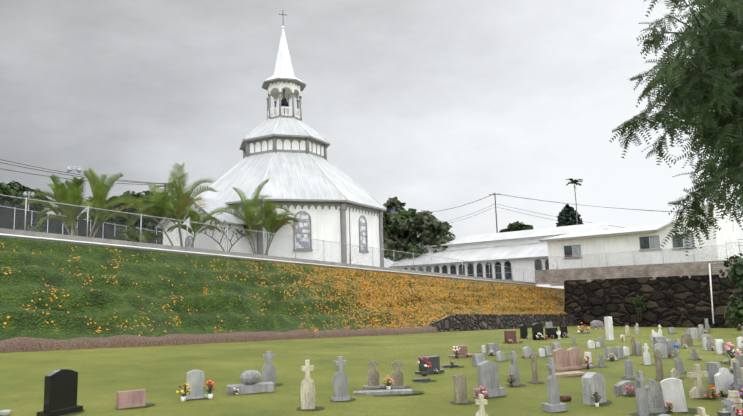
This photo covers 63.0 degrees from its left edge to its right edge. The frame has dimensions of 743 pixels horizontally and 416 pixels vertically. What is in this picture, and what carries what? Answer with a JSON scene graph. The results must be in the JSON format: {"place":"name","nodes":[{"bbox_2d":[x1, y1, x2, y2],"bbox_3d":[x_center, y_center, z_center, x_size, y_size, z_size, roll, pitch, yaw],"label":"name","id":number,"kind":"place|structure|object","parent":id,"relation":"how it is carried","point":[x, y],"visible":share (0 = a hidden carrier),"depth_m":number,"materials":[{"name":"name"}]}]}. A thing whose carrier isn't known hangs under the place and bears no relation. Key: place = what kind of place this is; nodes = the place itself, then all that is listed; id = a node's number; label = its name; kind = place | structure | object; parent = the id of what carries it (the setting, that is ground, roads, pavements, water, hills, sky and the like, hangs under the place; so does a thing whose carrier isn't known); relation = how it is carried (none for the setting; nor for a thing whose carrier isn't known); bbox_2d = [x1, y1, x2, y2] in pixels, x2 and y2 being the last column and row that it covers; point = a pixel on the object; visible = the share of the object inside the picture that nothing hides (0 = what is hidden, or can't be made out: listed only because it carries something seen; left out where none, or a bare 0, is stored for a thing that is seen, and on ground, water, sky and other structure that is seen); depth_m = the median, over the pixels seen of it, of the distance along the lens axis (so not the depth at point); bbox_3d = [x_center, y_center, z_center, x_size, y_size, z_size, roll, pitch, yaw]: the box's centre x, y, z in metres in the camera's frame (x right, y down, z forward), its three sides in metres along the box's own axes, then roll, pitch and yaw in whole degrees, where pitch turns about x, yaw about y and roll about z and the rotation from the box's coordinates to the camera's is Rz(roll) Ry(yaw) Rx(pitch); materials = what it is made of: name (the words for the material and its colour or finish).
{"place":"outdoors","nodes":[
{"label":"outdoors","id":0,"kind":"place"},
{"bbox_2d":[0,237,566,340],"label":"hillside bank","id":1,"kind":"structure","parent":0,"point":[57,290],"depth_m":32.27,"materials":[{"name":"green plant"}]},
{"bbox_2d":[0,228,536,285],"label":"terrace kerb","id":2,"kind":"structure","parent":1,"relation":"on","point":[34,235],"depth_m":37.18,"materials":[{"name":"concrete"}]},
{"bbox_2d":[0,195,533,281],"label":"terrace fence","id":3,"kind":"object","parent":2,"relation":"on","point":[141,223],"depth_m":37.39,"materials":[{"name":"grey metal"}]},
{"bbox_2d":[0,316,742,415],"bbox_3d":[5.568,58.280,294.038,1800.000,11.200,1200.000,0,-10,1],"label":"lawn ground","id":4,"kind":"structure","parent":0,"point":[158,374],"depth_m":14.89,"materials":[{"name":"green plant"}]},
{"bbox_2d":[37,369,84,415],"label":"gravestone","id":5,"kind":"object","parent":4,"relation":"on","point":[60,391],"visible":1,"depth_m":9.87,"materials":[{"name":"black stone"}]},
{"bbox_2d":[115,389,153,409],"bbox_3d":[-4.197,3.333,10.590,0.822,0.269,0.466,2,-9,-29],"label":"gravestone","id":6,"kind":"object","parent":4,"relation":"on","point":[130,399],"visible":0.89,"depth_m":10.54,"materials":[{"name":"stone"}]},
{"bbox_2d":[176,370,217,400],"bbox_3d":[-3.284,3.316,11.395,0.790,0.521,0.564,2,-9,-24],"label":"gravestone","id":7,"kind":"object","parent":4,"relation":"on","point":[194,387],"visible":1,"depth_m":11.38,"materials":[{"name":"stone"}]},
{"bbox_2d":[0,326,437,352],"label":"stone curb","id":8,"kind":"structure","parent":4,"relation":"on","point":[20,344],"depth_m":25.64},
{"bbox_2d":[227,370,273,394],"bbox_3d":[-2.410,3.459,12.095,0.892,0.443,0.510,1,-8,-19],"label":"gravestone","id":9,"kind":"object","parent":4,"relation":"on","point":[249,379],"visible":0.9,"depth_m":12.00,"materials":[{"name":"grey stone"}]},
{"bbox_2d":[262,351,281,385],"bbox_3d":[-2.211,3.453,13.087,0.619,0.717,0.420,0,-8,-14],"label":"gravestone cross","id":10,"kind":"object","parent":4,"relation":"on","point":[269,372],"visible":0.81,"depth_m":13.04,"materials":[{"name":"grey stone"}]},
{"bbox_2d":[296,360,323,410],"bbox_3d":[-1.098,3.034,10.431,0.564,0.818,0.420,-1,-8,-7],"label":"gravestone cross","id":11,"kind":"object","parent":4,"relation":"on","point":[307,389],"visible":1,"depth_m":10.37,"materials":[{"name":"beige stone"}]},
{"bbox_2d":[330,356,355,401],"bbox_3d":[-0.578,3.162,11.260,0.579,0.793,0.420,1,-8,-17],"label":"gravestone cross","id":12,"kind":"object","parent":4,"relation":"on","point":[340,384],"visible":1,"depth_m":11.21,"materials":[{"name":"grey stone"}]},
{"bbox_2d":[363,360,385,388],"bbox_3d":[0.037,3.475,12.694,0.566,0.566,0.420,-1,-8,-4],"label":"gravestone cross","id":13,"kind":"object","parent":4,"relation":"on","point":[373,375],"visible":0.92,"depth_m":12.64,"materials":[{"name":"beige stone"}]},
{"bbox_2d":[353,389,423,396],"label":"flat gravestone","id":14,"kind":"object","parent":4,"relation":"on","point":[391,392],"visible":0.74,"depth_m":11.81,"materials":[{"name":"grey stone"}]},
{"bbox_2d":[383,361,410,389],"bbox_3d":[0.475,3.478,12.655,0.671,0.553,0.440,2,-9,-24],"label":"gravestone cross","id":15,"kind":"object","parent":4,"relation":"on","point":[397,378],"visible":0.96,"depth_m":12.62,"materials":[{"name":"beige stone"}]},
{"bbox_2d":[412,378,436,382],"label":"flat gravestone","id":16,"kind":"object","parent":4,"relation":"on","point":[417,380],"visible":0.85,"depth_m":13.52,"materials":[{"name":"stone"}]},
{"bbox_2d":[415,356,444,375],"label":"gravestone","id":17,"kind":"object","parent":4,"relation":"on","point":[428,365],"depth_m":14.86,"materials":[{"name":"stone"}]},
{"bbox_2d":[442,360,463,367],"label":"flat gravestone","id":18,"kind":"object","parent":4,"relation":"on","point":[452,365],"visible":1,"depth_m":16.06,"materials":[{"name":"stone"}]},
{"bbox_2d":[449,345,471,358],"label":"gravestone","id":19,"kind":"object","parent":4,"relation":"on","point":[460,351],"visible":1,"depth_m":18.56,"materials":[{"name":"stone"}]},
{"bbox_2d":[450,374,474,404],"bbox_3d":[1.608,3.268,10.969,0.525,0.504,0.396,0,-8,-11],"label":"gravestone","id":20,"kind":"object","parent":4,"relation":"on","point":[460,389],"visible":1,"depth_m":10.93,"materials":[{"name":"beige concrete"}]},
{"bbox_2d":[472,353,484,366],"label":"gravestone","id":21,"kind":"object","parent":4,"relation":"on","point":[478,358],"visible":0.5,"depth_m":16.47,"materials":[{"name":"grey stone"}]},
{"bbox_2d":[475,394,487,415],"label":"gravestone cross","id":22,"kind":"object","parent":4,"relation":"on","point":[480,401],"visible":1,"depth_m":8.33,"materials":[{"name":"beige stone"}]},
{"bbox_2d":[473,361,505,398],"bbox_3d":[2.188,3.282,11.617,0.513,0.668,0.860,-9,-11,44],"label":"gravestone","id":23,"kind":"object","parent":4,"relation":"on","point":[488,379],"visible":0.88,"depth_m":11.61,"materials":[{"name":"grey stone"}]},
{"bbox_2d":[487,343,498,355],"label":"gravestone","id":24,"kind":"object","parent":4,"relation":"on","point":[492,349],"visible":0.9,"depth_m":19.19,"materials":[{"name":"grey stone"}]},
{"bbox_2d":[493,351,508,361],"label":"gravestone","id":25,"kind":"object","parent":4,"relation":"on","point":[500,356],"visible":1,"depth_m":17.59,"materials":[{"name":"stone"}]},
{"bbox_2d":[427,314,576,331],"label":"stone wall","id":26,"kind":"structure","parent":4,"relation":"on","point":[464,322],"depth_m":51.23,"materials":[{"name":"grey stone"}]},
{"bbox_2d":[503,330,522,343],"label":"gravestone","id":27,"kind":"object","parent":4,"relation":"on","point":[509,336],"visible":0.9,"depth_m":27.01,"materials":[{"name":"red stone"}]},
{"bbox_2d":[506,351,525,386],"bbox_3d":[3.016,3.440,12.985,0.586,0.719,0.437,4,-10,-38],"label":"gravestone cross","id":28,"kind":"object","parent":4,"relation":"on","point":[513,379],"visible":0.98,"depth_m":12.96,"materials":[{"name":"grey stone"}]},
{"bbox_2d":[520,325,529,338],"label":"gravestone","id":29,"kind":"object","parent":4,"relation":"on","point":[523,332],"visible":1,"depth_m":32.03,"materials":[{"name":"black stone"}]},
{"bbox_2d":[521,347,531,357],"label":"gravestone","id":30,"kind":"object","parent":4,"relation":"on","point":[527,351],"visible":0.79,"depth_m":18.49,"materials":[{"name":"stone"}]},
{"bbox_2d":[527,352,543,383],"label":"cross gravestone","id":31,"kind":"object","parent":4,"relation":"on","point":[533,356],"depth_m":13.36,"materials":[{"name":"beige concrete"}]},
{"bbox_2d":[532,323,548,339],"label":"gravestone","id":32,"kind":"object","parent":4,"relation":"on","point":[537,332],"visible":0.9,"depth_m":30.35,"materials":[{"name":"black stone"}]},
{"bbox_2d":[543,346,552,355],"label":"gravestone","id":33,"kind":"object","parent":4,"relation":"on","point":[547,350],"visible":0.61,"depth_m":19.16,"materials":[{"name":"grey stone"}]},
{"bbox_2d":[545,328,557,338],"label":"gravestone","id":34,"kind":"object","parent":4,"relation":"on","point":[550,333],"depth_m":31.98,"materials":[{"name":"black stone"}]},
{"bbox_2d":[541,358,567,412],"bbox_3d":[3.074,2.989,10.286,0.472,0.868,0.420,1,-8,-21],"label":"gravestone cross","id":35,"kind":"object","parent":4,"relation":"on","point":[554,404],"visible":0.96,"depth_m":10.22,"materials":[{"name":"grey stone"}]},
{"bbox_2d":[552,348,573,370],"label":"gravestone","id":36,"kind":"object","parent":4,"relation":"on","point":[560,356],"visible":0.83,"depth_m":15.53,"materials":[{"name":"pink stone"}]},
{"bbox_2d":[560,326,569,337],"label":"gravestone","id":37,"kind":"object","parent":4,"relation":"on","point":[564,332],"visible":0.98,"depth_m":33.42,"materials":[{"name":"black stone"}]},
{"bbox_2d":[560,395,571,401],"bbox_3d":[3.552,3.485,11.102,0.183,0.108,0.102,0,-8,-12],"label":"flower pot","id":38,"kind":"object","parent":4,"relation":"on","point":[563,398],"visible":0.88,"depth_m":11.06,"materials":[{"name":"brown"}]},
{"bbox_2d":[547,371,586,376],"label":"flat gravestone","id":39,"kind":"object","parent":4,"relation":"on","point":[571,374],"visible":0.56,"depth_m":14.44,"materials":[{"name":"pink stone"}]},
{"bbox_2d":[567,348,592,369],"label":"gravestone","id":40,"kind":"object","parent":4,"relation":"on","point":[575,358],"visible":0.98,"depth_m":15.82,"materials":[{"name":"pink stone"}]},
{"bbox_2d":[574,322,591,333],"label":"flowers","id":41,"kind":"object","parent":4,"relation":"on","point":[579,330],"visible":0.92,"depth_m":40.35,"materials":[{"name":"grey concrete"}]},
{"bbox_2d":[584,352,596,367],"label":"gravestone","id":42,"kind":"object","parent":4,"relation":"on","point":[588,354],"visible":0.51,"depth_m":16.11,"materials":[{"name":"white stone"}]},
{"bbox_2d":[581,372,611,406],"bbox_3d":[4.012,3.244,10.945,0.498,0.544,0.806,-9,-10,42],"label":"gravestone","id":43,"kind":"object","parent":4,"relation":"on","point":[593,389],"visible":1,"depth_m":10.84,"materials":[{"name":"stone"}]},
{"bbox_2d":[590,320,604,328],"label":"gravestone","id":44,"kind":"object","parent":4,"relation":"on","point":[596,324],"visible":0.9,"depth_m":54.14,"materials":[{"name":"grey stone"}]},
{"bbox_2d":[595,353,607,367],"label":"gravestone cross","id":45,"kind":"object","parent":4,"relation":"on","point":[600,362],"visible":0.96,"depth_m":16.14,"materials":[{"name":"grey stone"}]},
{"bbox_2d":[604,316,613,339],"bbox_3d":[11.899,6.032,30.373,0.651,1.157,0.423,2,-9,-29],"label":"gravestone monument","id":46,"kind":"object","parent":4,"relation":"on","point":[608,322],"visible":0.88,"depth_m":30.28,"materials":[{"name":"white stone"}]},
{"bbox_2d":[602,347,617,360],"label":"gravestone","id":47,"kind":"object","parent":4,"relation":"on","point":[609,354],"visible":0.96,"depth_m":17.68,"materials":[{"name":"grey stone"}]},
{"bbox_2d":[615,346,626,358],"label":"gravestone","id":48,"kind":"object","parent":4,"relation":"on","point":[619,353],"visible":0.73,"depth_m":18.30,"materials":[{"name":"grey stone"}]},
{"bbox_2d":[613,380,636,396],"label":"gravestone","id":49,"kind":"object","parent":4,"relation":"on","point":[625,388],"visible":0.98,"depth_m":11.74,"materials":[{"name":"grey stone"}]},
{"bbox_2d":[621,360,635,379],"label":"gravestone","id":50,"kind":"object","parent":4,"relation":"on","point":[628,365],"visible":0.85,"depth_m":13.99,"materials":[{"name":"grey stone"}]},
{"bbox_2d":[630,337,640,355],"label":"gravestone","id":51,"kind":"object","parent":4,"relation":"on","point":[633,346],"depth_m":19.14,"materials":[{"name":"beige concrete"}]},
{"bbox_2d":[635,343,642,355],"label":"gravestone","id":52,"kind":"object","parent":4,"relation":"on","point":[638,349],"visible":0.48,"depth_m":19.12,"materials":[{"name":"grey stone"}]},
{"bbox_2d":[629,371,656,415],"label":"gravestone cross","id":53,"kind":"object","parent":4,"relation":"on","point":[642,401],"visible":1,"depth_m":9.82,"materials":[{"name":"grey stone"}]},
{"bbox_2d":[639,344,654,365],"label":"gravestone cross","id":54,"kind":"object","parent":4,"relation":"on","point":[646,357],"visible":0.98,"depth_m":16.62,"materials":[{"name":"white stone"}]},
{"bbox_2d":[564,274,742,327],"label":"stone retaining wall","id":55,"kind":"structure","parent":4,"relation":"on","point":[677,301],"depth_m":61.34,"materials":[{"name":"black stone"}]},
{"bbox_2d":[534,258,739,283],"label":"concrete wall","id":56,"kind":"structure","parent":55,"relation":"on","point":[653,271],"depth_m":63.53,"materials":[{"name":"beige concrete"}]},
{"bbox_2d":[534,245,727,269],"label":"school fence","id":57,"kind":"object","parent":56,"relation":"on","point":[662,250],"visible":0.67,"depth_m":63.22,"materials":[{"name":"grey metal"}]},
{"bbox_2d":[633,293,648,320],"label":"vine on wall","id":58,"kind":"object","parent":55,"relation":"attached to","point":[638,303],"visible":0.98,"depth_m":61.66,"materials":[{"name":"green plant"}]},
{"bbox_2d":[709,262,742,323],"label":"drain pipe","id":59,"kind":"object","parent":55,"relation":"attached to","point":[711,292],"visible":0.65,"depth_m":57.70,"materials":[{"name":"white plastic"}]},
{"bbox_2d":[653,349,663,380],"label":"cross gravestone","id":60,"kind":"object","parent":4,"relation":"on","point":[658,366],"depth_m":13.76,"materials":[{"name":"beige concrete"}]},
{"bbox_2d":[644,379,673,413],"bbox_3d":[4.718,3.141,10.140,0.590,0.527,0.426,-1,-8,-9],"label":"gravestone","id":61,"kind":"object","parent":4,"relation":"on","point":[652,388],"visible":0.96,"depth_m":10.09,"materials":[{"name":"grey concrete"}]},
{"bbox_2d":[652,343,671,358],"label":"gravestone","id":62,"kind":"object","parent":4,"relation":"on","point":[662,347],"visible":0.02,"depth_m":18.35,"materials":[{"name":"stone"}]},
{"bbox_2d":[652,336,671,351],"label":"gravestone","id":63,"kind":"object","parent":4,"relation":"on","point":[658,338],"visible":0.39,"depth_m":21.03,"materials":[{"name":"grey stone"}]},
{"bbox_2d":[656,340,674,356],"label":"gravestone","id":64,"kind":"object","parent":4,"relation":"on","point":[667,343],"visible":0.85,"depth_m":18.76,"materials":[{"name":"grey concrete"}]},
{"bbox_2d":[665,368,685,378],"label":"gravestone","id":65,"kind":"object","parent":4,"relation":"on","point":[674,373],"visible":0.94,"depth_m":14.04,"materials":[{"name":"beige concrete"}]},
{"bbox_2d":[609,0,742,255],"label":"pepper tree","id":66,"kind":"object","parent":4,"relation":"on","point":[705,80],"visible":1,"depth_m":8.71,"materials":[{"name":"green plant"}]},
{"bbox_2d":[660,378,696,413],"bbox_3d":[5.053,3.127,10.137,0.657,0.564,0.377,-11,-3,19],"label":"gravestone","id":67,"kind":"object","parent":4,"relation":"on","point":[673,391],"visible":0.81,"depth_m":10.10,"materials":[{"name":"white stone"}]},
{"bbox_2d":[673,348,688,373],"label":"gravestone cross","id":68,"kind":"object","parent":4,"relation":"on","point":[678,363],"visible":0.81,"depth_m":14.92,"materials":[{"name":"grey stone"}]},
{"bbox_2d":[681,334,696,346],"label":"gravestone","id":69,"kind":"object","parent":4,"relation":"on","point":[686,340],"visible":0.83,"depth_m":24.41,"materials":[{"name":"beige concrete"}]},
{"bbox_2d":[689,328,698,338],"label":"gravestone","id":70,"kind":"object","parent":4,"relation":"on","point":[694,333],"visible":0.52,"depth_m":31.83,"materials":[{"name":"stone"}]},
{"bbox_2d":[687,347,702,359],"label":"gravestone cross","id":71,"kind":"object","parent":4,"relation":"on","point":[694,355],"visible":0.98,"depth_m":17.91,"materials":[{"name":"grey stone"}]},
{"bbox_2d":[695,407,708,415],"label":"gravestone cross","id":72,"kind":"object","parent":4,"relation":"on","point":[701,411],"visible":1,"depth_m":7.25,"materials":[{"name":"beige stone"}]},
{"bbox_2d":[686,364,719,398],"bbox_3d":[6.213,3.288,11.514,0.654,0.622,0.502,-5,-9,25],"label":"gravestone cross","id":73,"kind":"object","parent":4,"relation":"on","point":[698,391],"visible":1,"depth_m":11.47,"materials":[{"name":"beige stone"}]},
{"bbox_2d":[703,336,714,350],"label":"gravestone cross","id":74,"kind":"object","parent":4,"relation":"on","point":[709,345],"visible":0.85,"depth_m":21.65,"materials":[{"name":"grey stone"}]},
{"bbox_2d":[706,362,720,384],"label":"gravestone","id":75,"kind":"object","parent":4,"relation":"on","point":[712,368],"visible":0.54,"depth_m":13.29,"materials":[{"name":"grey stone"}]},
{"bbox_2d":[712,339,722,353],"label":"gravestone","id":76,"kind":"object","parent":4,"relation":"on","point":[718,346],"visible":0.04,"depth_m":20.06,"materials":[{"name":"white stone"}]},
{"bbox_2d":[717,411,730,415],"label":"gravestone","id":77,"kind":"object","parent":4,"relation":"on","point":[723,413],"visible":1,"depth_m":8.49,"materials":[{"name":"stone"}]},
{"bbox_2d":[714,368,734,396],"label":"gravestone","id":78,"kind":"object","parent":4,"relation":"on","point":[724,381],"visible":0.67,"depth_m":11.70,"materials":[{"name":"white stone"}]},
{"bbox_2d":[721,398,735,415],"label":"gravestone cross","id":79,"kind":"object","parent":4,"relation":"on","point":[727,403],"visible":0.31,"depth_m":9.16,"materials":[{"name":"grey stone"}]},
{"bbox_2d":[719,253,742,330],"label":"shrub","id":80,"kind":"object","parent":4,"relation":"on","point":[735,272],"visible":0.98,"depth_m":39.19,"materials":[{"name":"green plant"}]},
{"bbox_2d":[728,390,742,415],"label":"gravestone","id":81,"kind":"object","parent":4,"relation":"on","point":[734,396],"visible":0.65,"depth_m":9.42,"materials":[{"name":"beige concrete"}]},
{"bbox_2d":[733,362,742,399],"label":"gravestone","id":82,"kind":"object","parent":4,"relation":"on","point":[738,380],"visible":0.73,"depth_m":11.24,"materials":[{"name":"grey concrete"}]},
{"bbox_2d":[0,0,742,288],"label":"sky","id":83,"kind":"structure","parent":0,"point":[431,105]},
{"bbox_2d":[720,342,740,363],"bbox_3d":[9.977,4.047,16.971,0.539,0.608,0.794,-2,-8,1],"label":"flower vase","id":84,"kind":"object","parent":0,"point":[736,351],"visible":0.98,"depth_m":16.79,"materials":[{"name":"pink plant"}]},
{"label":"terrace","id":85,"kind":"structure","parent":0,"visible":0},
{"bbox_2d":[0,180,50,211],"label":"tree","id":86,"kind":"object","parent":85,"relation":"on","point":[15,189],"visible":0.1,"depth_m":99.48,"materials":[{"name":"green plant"}]},
{"bbox_2d":[19,223,45,231],"bbox_3d":[-19.442,1.827,34.789,1.303,2.023,2.033,0,-8,-11],"label":"shrub","id":87,"kind":"object","parent":85,"relation":"on","point":[32,228],"depth_m":34.62,"materials":[{"name":"green plant"}]},
{"bbox_2d":[66,166,81,234],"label":"flood pole","id":88,"kind":"object","parent":85,"relation":"on","point":[68,168],"visible":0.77,"depth_m":61.43,"materials":[{"name":"grey metal"}]},
{"bbox_2d":[0,206,162,244],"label":"tennis fence","id":89,"kind":"object","parent":85,"relation":"on","point":[49,222],"depth_m":59.02,"materials":[{"name":"silver metal"}]},
{"bbox_2d":[21,166,145,237],"bbox_3d":[-18.801,0.426,39.562,7.438,5.841,6.163,-6,-9,26],"label":"areca palm","id":90,"kind":"object","parent":85,"relation":"on","point":[71,194],"visible":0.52,"depth_m":38.85,"materials":[{"name":"green plant"}]},
{"bbox_2d":[103,190,162,231],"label":"tree","id":91,"kind":"object","parent":85,"relation":"on","point":[148,225],"visible":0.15,"depth_m":110.64,"materials":[{"name":"green plant"}]},
{"bbox_2d":[113,226,162,241],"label":"shrub","id":92,"kind":"object","parent":85,"relation":"on","point":[145,235],"depth_m":43.35,"materials":[{"name":"green plant"}]},
{"bbox_2d":[135,232,161,243],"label":"plumeria tree","id":93,"kind":"object","parent":85,"relation":"on","point":[155,239],"depth_m":45.10,"materials":[{"name":"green plant"}]},
{"bbox_2d":[112,162,220,247],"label":"areca palm","id":94,"kind":"object","parent":85,"relation":"on","point":[176,210],"visible":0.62,"depth_m":45.21,"materials":[{"name":"green plant"}]},
{"bbox_2d":[199,220,246,250],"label":"plumeria tree","id":95,"kind":"object","parent":85,"relation":"on","point":[224,234],"depth_m":48.59,"materials":[{"name":"grey plant"}]},
{"bbox_2d":[208,177,298,254],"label":"areca palm","id":96,"kind":"object","parent":85,"relation":"on","point":[272,222],"visible":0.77,"depth_m":50.57,"materials":[{"name":"green plant"}]},
{"bbox_2d":[155,14,386,266],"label":"church","id":97,"kind":"structure","parent":85,"relation":"on","point":[317,191],"depth_m":57.20,"materials":[{"name":"white paint"}]},
{"bbox_2d":[383,196,419,261],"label":"jacaranda tree","id":98,"kind":"object","parent":85,"relation":"on","point":[392,205],"visible":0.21,"depth_m":109.86,"materials":[{"name":"green plant"}]},
{"bbox_2d":[383,207,454,261],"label":"tree","id":99,"kind":"object","parent":85,"relation":"on","point":[421,223],"visible":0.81,"depth_m":100.98,"materials":[{"name":"green plant"}]},
{"bbox_2d":[489,193,500,232],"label":"utility pole","id":100,"kind":"object","parent":85,"relation":"on","point":[494,194],"visible":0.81,"depth_m":120.29,"materials":[{"name":"grey wood"}]},
{"bbox_2d":[0,159,742,245],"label":"power lines","id":101,"kind":"object","parent":100,"relation":"attached to","point":[149,183],"visible":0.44,"depth_m":66.26,"materials":[{"name":"black metal"}]},
{"bbox_2d":[389,221,614,284],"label":"hall building","id":102,"kind":"structure","parent":85,"relation":"on","point":[523,250],"depth_m":88.28,"materials":[{"name":"white paint"}]},
{"bbox_2d":[499,221,533,232],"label":"tree","id":103,"kind":"object","parent":85,"relation":"on","point":[517,226],"visible":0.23,"depth_m":206.29,"materials":[{"name":"green plant"}]},
{"bbox_2d":[556,204,583,226],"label":"conifer tree","id":104,"kind":"object","parent":85,"relation":"on","point":[568,212],"visible":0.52,"depth_m":258.26,"materials":[{"name":"green plant"}]},
{"bbox_2d":[566,178,582,223],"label":"tall palm","id":105,"kind":"object","parent":85,"relation":"on","point":[575,181],"visible":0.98,"depth_m":256.79,"materials":[{"name":"green plant"}]},
{"bbox_2d":[539,194,738,285],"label":"classroom building","id":106,"kind":"structure","parent":85,"relation":"on","point":[621,241],"depth_m":64.86,"materials":[{"name":"white paint"}]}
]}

